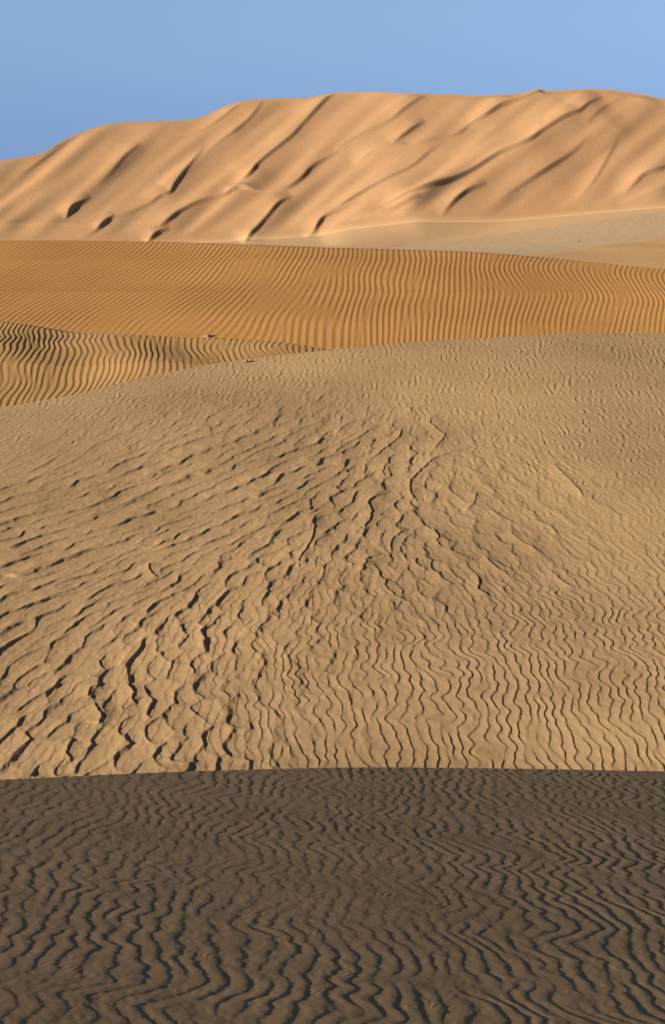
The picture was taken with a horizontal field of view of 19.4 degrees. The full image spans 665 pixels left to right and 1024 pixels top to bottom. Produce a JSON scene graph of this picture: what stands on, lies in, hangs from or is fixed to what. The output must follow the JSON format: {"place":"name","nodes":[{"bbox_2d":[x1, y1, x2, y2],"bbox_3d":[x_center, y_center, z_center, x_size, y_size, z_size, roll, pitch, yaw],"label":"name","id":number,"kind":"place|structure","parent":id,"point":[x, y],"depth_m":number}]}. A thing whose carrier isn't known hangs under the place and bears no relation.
{"place":"outdoors","nodes":[
{"label":"outdoors","id":0,"kind":"place"},
{"bbox_2d":[0,322,329,406],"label":"dune","id":1,"kind":"structure","parent":0,"point":[37,364],"depth_m":61.43},
{"bbox_2d":[0,333,664,779],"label":"dune","id":2,"kind":"structure","parent":0,"point":[436,555],"depth_m":33.21},
{"bbox_2d":[0,767,664,1023],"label":"foreground dune","id":3,"kind":"structure","parent":0,"point":[378,895],"depth_m":8.60},
{"bbox_2d":[0,89,664,248],"bbox_3d":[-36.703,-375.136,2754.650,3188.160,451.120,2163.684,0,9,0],"label":"dune","id":4,"kind":"structure","parent":0,"point":[363,170],"depth_m":2529.45},
{"bbox_2d":[0,240,664,349],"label":"rippled dune","id":5,"kind":"structure","parent":0,"point":[331,298],"depth_m":86.37},
{"bbox_2d":[0,0,664,160],"label":"sky","id":6,"kind":"structure","parent":0,"point":[68,68]},
{"bbox_2d":[371,213,664,255],"bbox_3d":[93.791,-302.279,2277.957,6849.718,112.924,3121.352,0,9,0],"label":"gravel plain","id":7,"kind":"structure","parent":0,"point":[554,239],"depth_m":2010.31},
{"bbox_2d":[528,237,664,268],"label":"golden dune","id":8,"kind":"structure","parent":0,"point":[649,253],"depth_m":248.09}
]}

